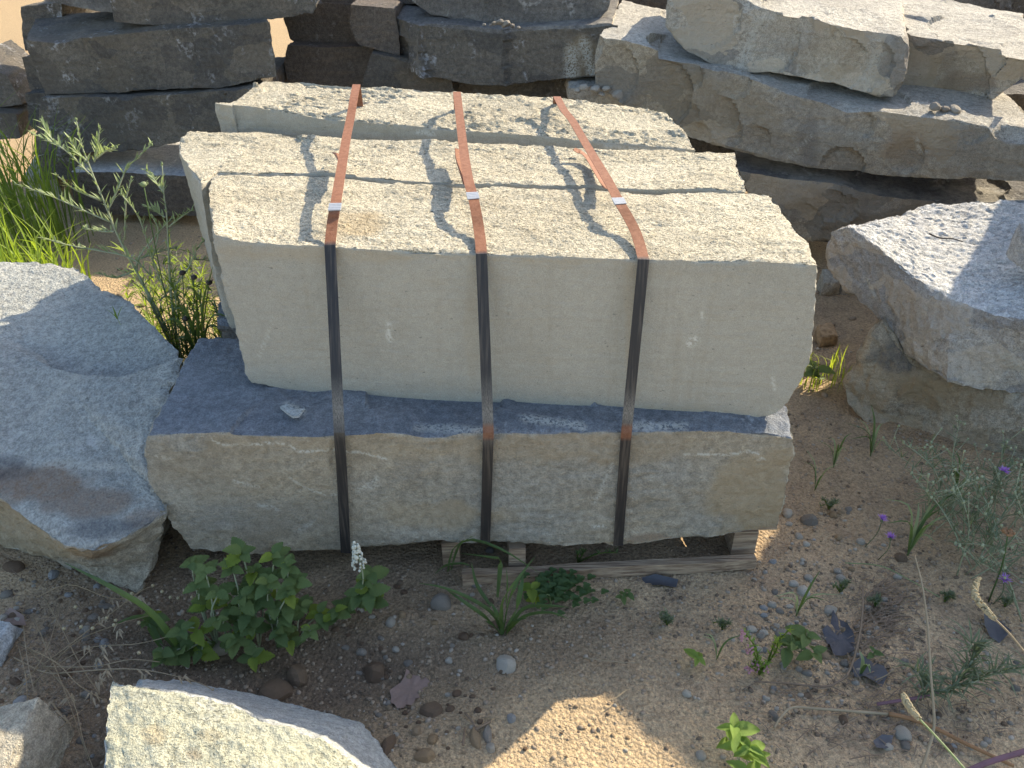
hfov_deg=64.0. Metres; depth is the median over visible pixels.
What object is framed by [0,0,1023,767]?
ground
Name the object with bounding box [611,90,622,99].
rubble stone
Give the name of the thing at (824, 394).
gravel
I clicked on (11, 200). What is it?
grass clump
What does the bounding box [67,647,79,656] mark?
pebble
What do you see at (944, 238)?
twig
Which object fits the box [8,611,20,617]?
pebble
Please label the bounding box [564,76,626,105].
stone slab
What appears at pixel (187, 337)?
broad grass plant
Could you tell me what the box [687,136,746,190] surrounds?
stone slab
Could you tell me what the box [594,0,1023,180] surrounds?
stone slab
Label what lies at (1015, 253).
rock
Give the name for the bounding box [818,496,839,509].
feathery weed
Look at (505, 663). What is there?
stone
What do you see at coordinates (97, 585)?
pebble
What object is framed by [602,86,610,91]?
rubble stone
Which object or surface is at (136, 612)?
pebble
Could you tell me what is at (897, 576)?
pebble
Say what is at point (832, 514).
pebble
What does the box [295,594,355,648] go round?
leafy weed
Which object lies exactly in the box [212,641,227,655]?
stone
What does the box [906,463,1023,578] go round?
thistle weed
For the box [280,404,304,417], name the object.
stone flake
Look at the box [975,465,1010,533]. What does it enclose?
purple flower
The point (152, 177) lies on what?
tall weed
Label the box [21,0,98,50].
stone slab
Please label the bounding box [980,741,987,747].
pebble
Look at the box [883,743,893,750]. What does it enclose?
pebble
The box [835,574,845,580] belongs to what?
pebble
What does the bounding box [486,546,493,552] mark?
stone
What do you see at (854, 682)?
pebble
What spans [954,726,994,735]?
dry stem
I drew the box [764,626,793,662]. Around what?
feathery weed
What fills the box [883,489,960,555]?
grass tuft
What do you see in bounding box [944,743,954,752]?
pebble
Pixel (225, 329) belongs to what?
stone block
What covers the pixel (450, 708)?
pebble
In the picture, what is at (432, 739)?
stone
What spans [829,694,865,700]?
dry stem
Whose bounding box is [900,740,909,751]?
stone
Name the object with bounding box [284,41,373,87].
stone slab
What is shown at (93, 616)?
pebble
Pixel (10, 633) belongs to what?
rock
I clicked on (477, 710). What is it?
pebble
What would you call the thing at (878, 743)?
stone
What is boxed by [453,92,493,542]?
steel strap
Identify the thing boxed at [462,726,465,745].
straw
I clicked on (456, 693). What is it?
pebble
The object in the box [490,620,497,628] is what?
pebble
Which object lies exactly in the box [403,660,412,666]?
pebble
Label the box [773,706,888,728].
twig
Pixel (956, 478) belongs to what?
grass tuft
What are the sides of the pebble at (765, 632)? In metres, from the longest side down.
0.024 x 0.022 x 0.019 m
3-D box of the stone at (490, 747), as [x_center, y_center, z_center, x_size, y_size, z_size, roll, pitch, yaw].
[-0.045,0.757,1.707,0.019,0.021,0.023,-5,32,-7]
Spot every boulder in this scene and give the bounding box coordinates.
[0,262,182,591]
[825,199,1023,392]
[842,317,1023,458]
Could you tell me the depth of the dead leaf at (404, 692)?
1.87 m
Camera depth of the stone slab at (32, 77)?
4.45 m
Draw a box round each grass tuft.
[65,563,178,646]
[420,557,567,635]
[435,536,538,606]
[535,589,552,603]
[705,634,739,659]
[775,571,836,615]
[804,447,839,490]
[820,434,849,467]
[850,405,887,455]
[859,650,870,673]
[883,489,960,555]
[928,444,989,499]
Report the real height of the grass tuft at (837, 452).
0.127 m
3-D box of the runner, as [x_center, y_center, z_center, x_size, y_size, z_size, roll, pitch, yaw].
[0.973,0.488,2.095,0.229,0.014,0.028,18,36,26]
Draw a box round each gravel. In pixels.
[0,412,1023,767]
[100,231,872,430]
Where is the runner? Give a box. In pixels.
[845,562,939,597]
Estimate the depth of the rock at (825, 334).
3.17 m
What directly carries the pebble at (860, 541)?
on the ground at (644, 746)
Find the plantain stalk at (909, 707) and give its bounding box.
[900,692,964,767]
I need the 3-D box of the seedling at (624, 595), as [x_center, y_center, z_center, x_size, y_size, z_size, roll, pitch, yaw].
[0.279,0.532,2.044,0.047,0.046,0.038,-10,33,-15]
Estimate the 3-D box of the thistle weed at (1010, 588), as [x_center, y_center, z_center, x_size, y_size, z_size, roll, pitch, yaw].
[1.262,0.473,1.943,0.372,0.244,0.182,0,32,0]
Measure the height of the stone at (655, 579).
0.016 m
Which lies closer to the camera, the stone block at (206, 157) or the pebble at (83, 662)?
the pebble at (83, 662)
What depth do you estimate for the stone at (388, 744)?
1.71 m
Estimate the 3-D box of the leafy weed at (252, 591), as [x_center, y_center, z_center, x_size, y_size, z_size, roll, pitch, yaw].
[-0.640,0.508,1.881,0.382,0.275,0.204,0,32,0]
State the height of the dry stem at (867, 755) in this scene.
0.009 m
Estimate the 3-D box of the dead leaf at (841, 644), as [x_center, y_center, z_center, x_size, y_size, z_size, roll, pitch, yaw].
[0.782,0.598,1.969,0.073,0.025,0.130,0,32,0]
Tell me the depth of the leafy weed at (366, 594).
1.94 m
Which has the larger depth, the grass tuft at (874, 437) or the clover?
the grass tuft at (874, 437)
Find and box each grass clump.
[0,88,125,262]
[0,193,99,278]
[800,344,852,391]
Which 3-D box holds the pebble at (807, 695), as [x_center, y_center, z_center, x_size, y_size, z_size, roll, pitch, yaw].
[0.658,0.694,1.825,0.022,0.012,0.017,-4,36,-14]
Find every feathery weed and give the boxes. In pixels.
[575,547,619,562]
[659,610,674,624]
[711,616,731,629]
[740,628,770,675]
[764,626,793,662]
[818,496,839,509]
[832,579,852,592]
[866,592,883,606]
[937,588,957,601]
[995,595,1012,606]
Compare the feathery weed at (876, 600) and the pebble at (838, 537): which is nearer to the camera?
the feathery weed at (876, 600)
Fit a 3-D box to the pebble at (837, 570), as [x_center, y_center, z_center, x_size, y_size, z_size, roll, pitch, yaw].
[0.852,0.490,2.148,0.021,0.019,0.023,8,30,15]
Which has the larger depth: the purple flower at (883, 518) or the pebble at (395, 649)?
the purple flower at (883, 518)
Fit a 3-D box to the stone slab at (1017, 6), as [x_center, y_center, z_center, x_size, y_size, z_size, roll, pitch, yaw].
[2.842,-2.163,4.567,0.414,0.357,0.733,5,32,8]
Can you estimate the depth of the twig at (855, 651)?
1.92 m
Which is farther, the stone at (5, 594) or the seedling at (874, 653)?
the stone at (5, 594)
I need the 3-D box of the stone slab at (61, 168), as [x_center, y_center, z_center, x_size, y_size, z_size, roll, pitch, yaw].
[-2.372,-1.296,4.599,0.350,0.178,0.487,5,32,8]
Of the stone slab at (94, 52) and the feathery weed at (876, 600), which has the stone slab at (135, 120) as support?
the stone slab at (94, 52)
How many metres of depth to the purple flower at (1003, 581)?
1.95 m
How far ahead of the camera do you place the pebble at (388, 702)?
1.84 m
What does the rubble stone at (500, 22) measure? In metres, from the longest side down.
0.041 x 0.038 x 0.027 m
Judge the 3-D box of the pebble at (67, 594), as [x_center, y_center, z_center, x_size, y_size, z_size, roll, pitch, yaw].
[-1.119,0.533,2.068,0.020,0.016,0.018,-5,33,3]
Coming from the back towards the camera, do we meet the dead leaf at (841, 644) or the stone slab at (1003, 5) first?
the stone slab at (1003, 5)
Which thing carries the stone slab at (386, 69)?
on the stone slab at (549, 88)
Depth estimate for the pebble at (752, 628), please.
1.97 m
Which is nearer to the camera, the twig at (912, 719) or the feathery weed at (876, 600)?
the twig at (912, 719)
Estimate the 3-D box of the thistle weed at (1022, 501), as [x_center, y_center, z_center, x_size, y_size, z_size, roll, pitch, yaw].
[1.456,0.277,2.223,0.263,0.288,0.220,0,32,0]
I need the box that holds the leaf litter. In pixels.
[0,547,1023,767]
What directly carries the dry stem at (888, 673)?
on the ground at (644, 746)
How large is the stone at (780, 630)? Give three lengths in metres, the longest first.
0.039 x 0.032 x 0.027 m
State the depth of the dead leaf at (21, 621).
2.00 m
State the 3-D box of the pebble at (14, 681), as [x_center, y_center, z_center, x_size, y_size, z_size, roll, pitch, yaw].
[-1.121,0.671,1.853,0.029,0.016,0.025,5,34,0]
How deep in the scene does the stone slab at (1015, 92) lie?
4.07 m
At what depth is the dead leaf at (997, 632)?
1.96 m
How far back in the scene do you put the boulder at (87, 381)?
2.13 m
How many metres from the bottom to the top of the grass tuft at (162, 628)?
0.227 m
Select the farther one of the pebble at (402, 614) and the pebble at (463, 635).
the pebble at (402, 614)
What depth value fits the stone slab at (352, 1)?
4.22 m
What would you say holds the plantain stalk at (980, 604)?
on the ground at (644, 746)
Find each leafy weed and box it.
[151,537,312,671]
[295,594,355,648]
[344,541,390,613]
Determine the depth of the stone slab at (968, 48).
3.52 m
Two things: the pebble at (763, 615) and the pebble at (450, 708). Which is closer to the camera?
the pebble at (450, 708)
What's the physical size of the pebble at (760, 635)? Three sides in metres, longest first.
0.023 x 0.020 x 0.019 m
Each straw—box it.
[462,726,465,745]
[464,712,478,731]
[583,657,638,662]
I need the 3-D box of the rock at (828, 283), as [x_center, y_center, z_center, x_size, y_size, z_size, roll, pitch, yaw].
[1.374,-0.435,3.557,0.089,0.101,0.090,0,32,0]
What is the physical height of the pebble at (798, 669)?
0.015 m
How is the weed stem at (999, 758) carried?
on the ground at (644, 746)
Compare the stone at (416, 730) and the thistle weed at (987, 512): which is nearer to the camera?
the stone at (416, 730)
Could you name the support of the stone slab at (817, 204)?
on the ground at (644, 746)
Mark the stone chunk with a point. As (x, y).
(173, 723)
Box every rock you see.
[0,621,22,665]
[0,697,74,767]
[25,155,71,197]
[813,322,837,346]
[816,269,839,295]
[839,284,853,294]
[1006,223,1023,268]
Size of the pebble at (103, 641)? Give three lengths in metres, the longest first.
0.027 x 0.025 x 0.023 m
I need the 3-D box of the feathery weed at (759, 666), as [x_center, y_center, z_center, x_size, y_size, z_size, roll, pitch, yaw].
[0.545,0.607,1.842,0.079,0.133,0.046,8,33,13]
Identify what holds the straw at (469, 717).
on the ground at (644, 746)
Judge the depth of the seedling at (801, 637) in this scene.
1.88 m
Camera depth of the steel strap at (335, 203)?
1.87 m
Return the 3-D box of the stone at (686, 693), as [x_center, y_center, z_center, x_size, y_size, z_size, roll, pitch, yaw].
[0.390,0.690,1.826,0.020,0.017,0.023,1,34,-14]
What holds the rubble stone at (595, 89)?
on the stone slab at (644, 59)
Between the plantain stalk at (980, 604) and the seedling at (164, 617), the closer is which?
the plantain stalk at (980, 604)
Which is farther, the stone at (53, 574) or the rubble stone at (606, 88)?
the rubble stone at (606, 88)
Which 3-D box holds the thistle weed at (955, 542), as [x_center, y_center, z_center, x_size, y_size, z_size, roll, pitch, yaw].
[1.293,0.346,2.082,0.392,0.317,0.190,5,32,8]
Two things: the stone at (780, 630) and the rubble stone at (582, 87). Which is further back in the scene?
the rubble stone at (582, 87)
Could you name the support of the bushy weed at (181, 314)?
on the ground at (644, 746)
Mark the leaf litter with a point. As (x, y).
(889, 620)
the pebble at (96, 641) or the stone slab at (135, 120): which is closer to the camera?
the pebble at (96, 641)
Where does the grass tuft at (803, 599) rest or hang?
on the ground at (644, 746)
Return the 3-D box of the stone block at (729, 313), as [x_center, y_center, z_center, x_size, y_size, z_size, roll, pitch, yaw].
[-0.063,-0.237,2.100,1.538,0.450,0.458,3,32,4]
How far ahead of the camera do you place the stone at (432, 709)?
1.80 m
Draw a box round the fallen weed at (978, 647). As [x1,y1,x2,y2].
[877,616,1023,710]
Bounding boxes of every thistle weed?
[882,415,1023,525]
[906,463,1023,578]
[914,458,1023,534]
[925,443,1002,550]
[947,463,1023,572]
[957,539,1023,621]
[962,428,1023,495]
[992,457,1023,528]
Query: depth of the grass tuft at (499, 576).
2.03 m
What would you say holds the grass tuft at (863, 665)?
on the ground at (644, 746)
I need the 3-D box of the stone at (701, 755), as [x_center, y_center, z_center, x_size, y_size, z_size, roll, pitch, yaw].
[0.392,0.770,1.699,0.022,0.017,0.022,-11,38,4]
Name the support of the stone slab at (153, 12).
on the stone slab at (94, 52)
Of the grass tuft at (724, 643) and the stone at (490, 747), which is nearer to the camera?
the stone at (490, 747)
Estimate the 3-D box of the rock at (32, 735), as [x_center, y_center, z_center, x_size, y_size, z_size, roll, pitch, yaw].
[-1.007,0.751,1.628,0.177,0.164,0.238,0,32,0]
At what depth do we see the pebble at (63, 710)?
1.79 m
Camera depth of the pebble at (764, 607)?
2.03 m
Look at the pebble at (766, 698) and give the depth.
1.81 m
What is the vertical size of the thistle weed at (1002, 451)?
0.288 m
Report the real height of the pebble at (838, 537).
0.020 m
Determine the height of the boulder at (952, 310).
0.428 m
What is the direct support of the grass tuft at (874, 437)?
on the ground at (644, 746)
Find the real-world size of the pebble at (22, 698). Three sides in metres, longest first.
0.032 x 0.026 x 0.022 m
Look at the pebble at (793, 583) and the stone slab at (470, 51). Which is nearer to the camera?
the pebble at (793, 583)
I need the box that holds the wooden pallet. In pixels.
[441,524,777,585]
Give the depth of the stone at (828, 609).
2.03 m
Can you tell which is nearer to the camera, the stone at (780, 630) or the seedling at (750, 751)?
the seedling at (750, 751)
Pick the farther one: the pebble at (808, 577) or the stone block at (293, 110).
the stone block at (293, 110)
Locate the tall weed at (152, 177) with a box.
[11,117,209,365]
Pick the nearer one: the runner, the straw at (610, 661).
the straw at (610, 661)
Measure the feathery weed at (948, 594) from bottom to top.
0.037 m
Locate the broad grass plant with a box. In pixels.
[160,267,224,348]
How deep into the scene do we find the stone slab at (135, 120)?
4.03 m
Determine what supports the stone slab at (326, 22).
on the stone slab at (338, 64)
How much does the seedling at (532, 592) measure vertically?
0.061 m
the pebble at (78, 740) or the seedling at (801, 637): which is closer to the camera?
the pebble at (78, 740)
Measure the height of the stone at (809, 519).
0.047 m
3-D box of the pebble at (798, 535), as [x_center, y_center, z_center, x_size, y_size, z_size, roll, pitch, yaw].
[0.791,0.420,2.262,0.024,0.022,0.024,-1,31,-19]
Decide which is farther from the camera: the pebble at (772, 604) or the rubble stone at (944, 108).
the rubble stone at (944, 108)
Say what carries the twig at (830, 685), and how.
on the ground at (644, 746)
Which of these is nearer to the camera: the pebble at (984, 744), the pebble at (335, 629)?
the pebble at (984, 744)
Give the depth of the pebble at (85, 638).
1.95 m
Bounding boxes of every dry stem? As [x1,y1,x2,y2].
[796,722,819,740]
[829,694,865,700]
[851,754,881,758]
[875,663,901,680]
[914,555,935,767]
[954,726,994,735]
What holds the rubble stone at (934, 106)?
on the stone slab at (644, 59)
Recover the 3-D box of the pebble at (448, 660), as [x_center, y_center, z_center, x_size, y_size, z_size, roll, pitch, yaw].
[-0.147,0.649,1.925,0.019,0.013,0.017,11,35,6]
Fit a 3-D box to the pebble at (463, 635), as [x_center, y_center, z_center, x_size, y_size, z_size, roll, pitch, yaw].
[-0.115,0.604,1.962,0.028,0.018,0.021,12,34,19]
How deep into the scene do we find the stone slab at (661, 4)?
4.29 m
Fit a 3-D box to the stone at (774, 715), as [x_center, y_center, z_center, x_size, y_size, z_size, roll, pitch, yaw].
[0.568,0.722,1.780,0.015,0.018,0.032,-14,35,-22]
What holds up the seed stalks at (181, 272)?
on the ground at (644, 746)
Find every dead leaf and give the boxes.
[4,607,25,625]
[390,669,429,707]
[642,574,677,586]
[822,610,854,655]
[852,656,887,685]
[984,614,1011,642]
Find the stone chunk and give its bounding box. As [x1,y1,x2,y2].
[104,679,396,767]
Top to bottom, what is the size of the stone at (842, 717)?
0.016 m
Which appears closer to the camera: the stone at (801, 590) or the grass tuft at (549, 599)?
the grass tuft at (549, 599)
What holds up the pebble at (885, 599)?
on the ground at (644, 746)
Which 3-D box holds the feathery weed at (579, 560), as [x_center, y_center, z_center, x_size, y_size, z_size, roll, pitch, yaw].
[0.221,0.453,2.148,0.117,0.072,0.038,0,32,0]
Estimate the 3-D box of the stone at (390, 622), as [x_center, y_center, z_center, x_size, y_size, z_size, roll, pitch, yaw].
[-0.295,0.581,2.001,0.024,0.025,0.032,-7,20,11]
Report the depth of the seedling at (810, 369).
2.87 m
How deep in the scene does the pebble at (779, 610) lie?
2.03 m
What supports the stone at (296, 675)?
on the ground at (644, 746)
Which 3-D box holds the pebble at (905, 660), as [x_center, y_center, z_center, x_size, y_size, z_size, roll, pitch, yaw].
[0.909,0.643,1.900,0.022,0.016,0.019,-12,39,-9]
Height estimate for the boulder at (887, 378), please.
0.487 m
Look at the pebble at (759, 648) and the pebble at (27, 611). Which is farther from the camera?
the pebble at (27, 611)
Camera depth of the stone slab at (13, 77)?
4.72 m
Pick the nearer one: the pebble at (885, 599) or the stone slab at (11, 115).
the pebble at (885, 599)
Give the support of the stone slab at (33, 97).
on the stone slab at (61, 168)
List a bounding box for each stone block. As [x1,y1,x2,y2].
[144,337,795,553]
[179,131,745,327]
[209,175,817,416]
[215,81,694,152]
[217,294,237,338]
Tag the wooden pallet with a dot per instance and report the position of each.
(741, 545)
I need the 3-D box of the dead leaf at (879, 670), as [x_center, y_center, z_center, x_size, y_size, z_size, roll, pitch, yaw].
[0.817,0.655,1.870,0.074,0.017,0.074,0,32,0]
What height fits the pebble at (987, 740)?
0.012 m
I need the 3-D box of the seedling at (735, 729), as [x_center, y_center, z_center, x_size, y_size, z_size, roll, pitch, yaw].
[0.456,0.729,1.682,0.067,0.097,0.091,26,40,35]
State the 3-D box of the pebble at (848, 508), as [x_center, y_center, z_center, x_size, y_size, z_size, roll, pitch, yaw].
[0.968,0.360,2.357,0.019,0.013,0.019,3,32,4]
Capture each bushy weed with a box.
[107,234,219,341]
[108,243,222,364]
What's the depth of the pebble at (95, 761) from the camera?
1.68 m
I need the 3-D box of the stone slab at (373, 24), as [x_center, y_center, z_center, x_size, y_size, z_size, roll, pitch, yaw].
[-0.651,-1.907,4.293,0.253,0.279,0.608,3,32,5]
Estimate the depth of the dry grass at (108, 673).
1.83 m
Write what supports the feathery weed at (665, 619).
on the ground at (644, 746)
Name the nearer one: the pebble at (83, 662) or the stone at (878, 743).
the stone at (878, 743)
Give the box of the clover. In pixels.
[517,567,608,615]
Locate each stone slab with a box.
[0,40,31,106]
[0,102,32,139]
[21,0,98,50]
[22,55,43,89]
[25,89,47,130]
[26,12,276,93]
[34,57,287,154]
[39,152,94,179]
[46,0,112,12]
[71,142,196,215]
[110,0,319,24]
[284,0,355,42]
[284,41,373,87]
[321,0,414,3]
[349,0,404,54]
[362,49,458,92]
[397,0,618,85]
[412,0,609,22]
[416,78,567,98]
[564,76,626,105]
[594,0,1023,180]
[618,0,666,9]
[665,0,908,96]
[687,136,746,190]
[735,151,1023,241]
[901,0,1023,98]
[953,0,1011,10]
[1004,79,1023,110]
[1011,0,1023,17]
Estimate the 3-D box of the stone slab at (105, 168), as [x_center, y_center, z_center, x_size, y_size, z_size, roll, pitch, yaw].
[-1.922,-1.215,4.569,0.820,0.245,1.009,0,32,0]
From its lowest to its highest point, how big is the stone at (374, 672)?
0.050 m
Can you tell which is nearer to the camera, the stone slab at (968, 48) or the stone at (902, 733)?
the stone at (902, 733)
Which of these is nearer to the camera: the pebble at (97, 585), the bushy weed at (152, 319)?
the pebble at (97, 585)
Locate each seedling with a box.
[139,610,169,627]
[523,581,539,608]
[615,589,633,604]
[683,648,705,666]
[716,712,759,760]
[719,736,770,767]
[777,624,827,668]
[803,360,835,380]
[867,646,883,658]
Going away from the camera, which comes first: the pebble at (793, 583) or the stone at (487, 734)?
the stone at (487, 734)
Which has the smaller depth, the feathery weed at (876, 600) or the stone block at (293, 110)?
the feathery weed at (876, 600)
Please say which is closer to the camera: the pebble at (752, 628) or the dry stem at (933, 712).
the dry stem at (933, 712)
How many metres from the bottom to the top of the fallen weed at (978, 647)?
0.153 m
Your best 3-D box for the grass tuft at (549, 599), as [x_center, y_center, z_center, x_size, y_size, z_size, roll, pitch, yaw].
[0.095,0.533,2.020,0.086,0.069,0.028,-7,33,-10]
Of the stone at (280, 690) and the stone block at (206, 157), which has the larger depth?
the stone block at (206, 157)
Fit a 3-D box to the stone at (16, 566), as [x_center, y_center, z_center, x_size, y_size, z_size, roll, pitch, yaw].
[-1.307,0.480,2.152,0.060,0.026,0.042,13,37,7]
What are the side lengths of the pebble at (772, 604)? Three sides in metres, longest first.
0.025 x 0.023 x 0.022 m
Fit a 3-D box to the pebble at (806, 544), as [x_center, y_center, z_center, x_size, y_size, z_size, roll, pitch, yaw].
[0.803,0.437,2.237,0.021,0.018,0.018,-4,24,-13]
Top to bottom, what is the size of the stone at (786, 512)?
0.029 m
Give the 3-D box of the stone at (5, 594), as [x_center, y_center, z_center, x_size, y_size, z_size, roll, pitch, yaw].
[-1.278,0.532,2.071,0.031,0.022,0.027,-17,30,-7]
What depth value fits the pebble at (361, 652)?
1.95 m
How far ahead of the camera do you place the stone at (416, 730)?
1.74 m
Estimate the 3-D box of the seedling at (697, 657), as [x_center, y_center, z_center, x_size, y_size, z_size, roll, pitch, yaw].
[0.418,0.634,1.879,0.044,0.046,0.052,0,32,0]
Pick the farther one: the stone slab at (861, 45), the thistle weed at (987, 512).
the stone slab at (861, 45)
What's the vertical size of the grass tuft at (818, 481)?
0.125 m
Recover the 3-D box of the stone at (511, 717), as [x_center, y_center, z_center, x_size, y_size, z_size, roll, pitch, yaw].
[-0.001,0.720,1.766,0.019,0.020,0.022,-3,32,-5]
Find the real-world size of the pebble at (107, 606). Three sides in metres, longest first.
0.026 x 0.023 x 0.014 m
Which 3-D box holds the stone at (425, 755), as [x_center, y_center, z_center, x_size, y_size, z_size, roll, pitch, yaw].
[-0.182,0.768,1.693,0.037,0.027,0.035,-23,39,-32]
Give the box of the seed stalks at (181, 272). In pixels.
[138,180,212,357]
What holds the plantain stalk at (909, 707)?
on the ground at (644, 746)
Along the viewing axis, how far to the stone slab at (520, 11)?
3.91 m
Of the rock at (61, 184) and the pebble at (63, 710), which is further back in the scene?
the rock at (61, 184)
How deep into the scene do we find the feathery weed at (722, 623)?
1.96 m
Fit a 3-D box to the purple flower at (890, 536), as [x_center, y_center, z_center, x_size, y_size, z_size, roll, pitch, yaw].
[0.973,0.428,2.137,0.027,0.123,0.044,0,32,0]
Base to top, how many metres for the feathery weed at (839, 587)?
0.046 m
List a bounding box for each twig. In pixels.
[753,674,848,687]
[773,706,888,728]
[846,587,863,676]
[889,712,1013,767]
[929,233,962,241]
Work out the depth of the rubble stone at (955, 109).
3.26 m
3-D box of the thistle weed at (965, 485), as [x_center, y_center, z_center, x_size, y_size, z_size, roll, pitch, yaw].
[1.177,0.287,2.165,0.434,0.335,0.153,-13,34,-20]
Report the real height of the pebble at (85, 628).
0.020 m
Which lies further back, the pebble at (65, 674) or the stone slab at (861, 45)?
the stone slab at (861, 45)
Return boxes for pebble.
[0,614,7,620]
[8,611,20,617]
[9,676,22,685]
[13,695,28,703]
[23,608,31,613]
[39,629,48,636]
[59,669,71,677]
[60,706,69,712]
[64,592,72,596]
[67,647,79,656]
[76,736,85,743]
[80,659,87,664]
[81,625,89,632]
[81,690,90,698]
[82,633,90,640]
[87,613,98,621]
[91,757,101,766]
[93,583,100,588]
[93,636,102,642]
[99,638,108,647]
[100,603,110,608]
[131,610,140,615]
[331,626,338,631]
[341,645,348,649]
[356,648,366,655]
[385,700,392,705]
[392,646,399,652]
[399,611,405,617]
[400,589,407,593]
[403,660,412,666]
[445,657,451,663]
[445,705,454,711]
[452,690,461,696]
[458,632,468,640]
[474,707,481,712]
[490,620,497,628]
[746,625,757,632]
[756,632,765,638]
[756,646,762,652]
[759,604,767,610]
[759,629,768,635]
[760,613,767,617]
[763,696,769,701]
[767,601,776,607]
[769,559,776,563]
[772,589,777,594]
[776,607,783,613]
[788,580,798,586]
[794,532,802,539]
[795,666,802,671]
[801,669,812,676]
[803,541,809,546]
[803,692,811,698]
[804,574,812,580]
[829,511,837,517]
[833,568,840,573]
[835,534,841,540]
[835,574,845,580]
[840,660,848,667]
[845,506,851,511]
[851,679,859,685]
[856,538,864,544]
[880,597,887,601]
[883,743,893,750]
[893,573,901,579]
[900,658,908,662]
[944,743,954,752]
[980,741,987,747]
[983,737,991,743]
[1010,684,1020,691]
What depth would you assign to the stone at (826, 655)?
1.92 m
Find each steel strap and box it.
[324,84,362,552]
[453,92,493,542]
[553,96,648,545]
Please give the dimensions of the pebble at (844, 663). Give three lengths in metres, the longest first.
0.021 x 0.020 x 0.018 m
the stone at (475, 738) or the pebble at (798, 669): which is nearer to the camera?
the stone at (475, 738)
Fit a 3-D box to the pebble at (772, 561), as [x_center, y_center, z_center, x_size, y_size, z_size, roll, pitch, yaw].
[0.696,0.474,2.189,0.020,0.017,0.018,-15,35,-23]
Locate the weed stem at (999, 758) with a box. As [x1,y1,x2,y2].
[967,748,1023,767]
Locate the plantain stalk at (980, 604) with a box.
[971,577,1023,651]
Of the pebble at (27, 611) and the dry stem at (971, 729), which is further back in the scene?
the pebble at (27, 611)
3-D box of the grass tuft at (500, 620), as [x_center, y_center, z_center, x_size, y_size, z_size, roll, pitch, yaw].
[-0.042,0.505,1.933,0.356,0.206,0.082,3,32,5]
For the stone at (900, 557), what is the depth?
2.17 m
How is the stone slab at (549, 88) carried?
on the ground at (644, 746)
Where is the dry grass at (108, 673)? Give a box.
[13,584,216,767]
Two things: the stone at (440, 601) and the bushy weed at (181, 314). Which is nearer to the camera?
the stone at (440, 601)
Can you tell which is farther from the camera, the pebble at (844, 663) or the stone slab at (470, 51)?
the stone slab at (470, 51)
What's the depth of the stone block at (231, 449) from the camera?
1.98 m
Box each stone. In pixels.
[0,590,12,598]
[2,561,24,572]
[48,570,59,579]
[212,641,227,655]
[259,678,292,701]
[287,664,306,686]
[364,662,383,683]
[381,734,395,755]
[385,616,395,627]
[412,725,420,735]
[414,747,435,762]
[419,701,442,717]
[427,733,437,744]
[430,593,450,610]
[469,727,480,749]
[483,725,491,742]
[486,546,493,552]
[486,742,494,752]
[496,19,503,24]
[496,654,515,673]
[502,20,510,26]
[507,713,515,722]
[579,84,588,90]
[590,85,599,92]
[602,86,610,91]
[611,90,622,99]
[682,689,691,697]
[696,750,706,760]
[768,710,778,721]
[775,628,789,636]
[782,508,791,517]
[797,585,810,596]
[800,514,817,525]
[822,650,831,659]
[824,605,836,614]
[838,714,847,724]
[873,734,892,747]
[894,552,907,561]
[894,725,911,740]
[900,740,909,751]
[929,102,940,110]
[940,106,949,111]
[950,104,960,113]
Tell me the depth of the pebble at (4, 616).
2.00 m
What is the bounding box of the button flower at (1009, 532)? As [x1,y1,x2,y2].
[987,527,1015,601]
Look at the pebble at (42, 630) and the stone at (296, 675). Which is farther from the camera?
the pebble at (42, 630)
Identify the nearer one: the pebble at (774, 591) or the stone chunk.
the stone chunk
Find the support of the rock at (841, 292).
on the ground at (644, 746)
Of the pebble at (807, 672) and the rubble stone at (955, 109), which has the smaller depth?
the pebble at (807, 672)
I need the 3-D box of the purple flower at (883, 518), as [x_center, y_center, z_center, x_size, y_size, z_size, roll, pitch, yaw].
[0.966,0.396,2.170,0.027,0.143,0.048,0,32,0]
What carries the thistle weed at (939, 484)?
on the ground at (644, 746)
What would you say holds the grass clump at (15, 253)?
on the ground at (644, 746)
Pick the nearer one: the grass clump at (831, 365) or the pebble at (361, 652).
the pebble at (361, 652)
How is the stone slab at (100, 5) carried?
on the stone slab at (94, 52)
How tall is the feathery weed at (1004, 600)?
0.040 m
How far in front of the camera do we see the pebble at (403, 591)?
2.08 m
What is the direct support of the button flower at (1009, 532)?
on the ground at (644, 746)
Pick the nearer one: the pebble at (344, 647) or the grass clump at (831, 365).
the pebble at (344, 647)
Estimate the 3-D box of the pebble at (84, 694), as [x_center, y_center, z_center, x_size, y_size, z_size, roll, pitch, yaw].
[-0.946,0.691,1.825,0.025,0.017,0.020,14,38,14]
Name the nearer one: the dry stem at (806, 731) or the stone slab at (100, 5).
the dry stem at (806, 731)
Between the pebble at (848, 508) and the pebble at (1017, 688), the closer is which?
the pebble at (1017, 688)
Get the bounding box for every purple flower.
[865,513,887,546]
[878,532,894,559]
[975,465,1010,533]
[993,572,1012,604]
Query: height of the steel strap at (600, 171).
0.831 m

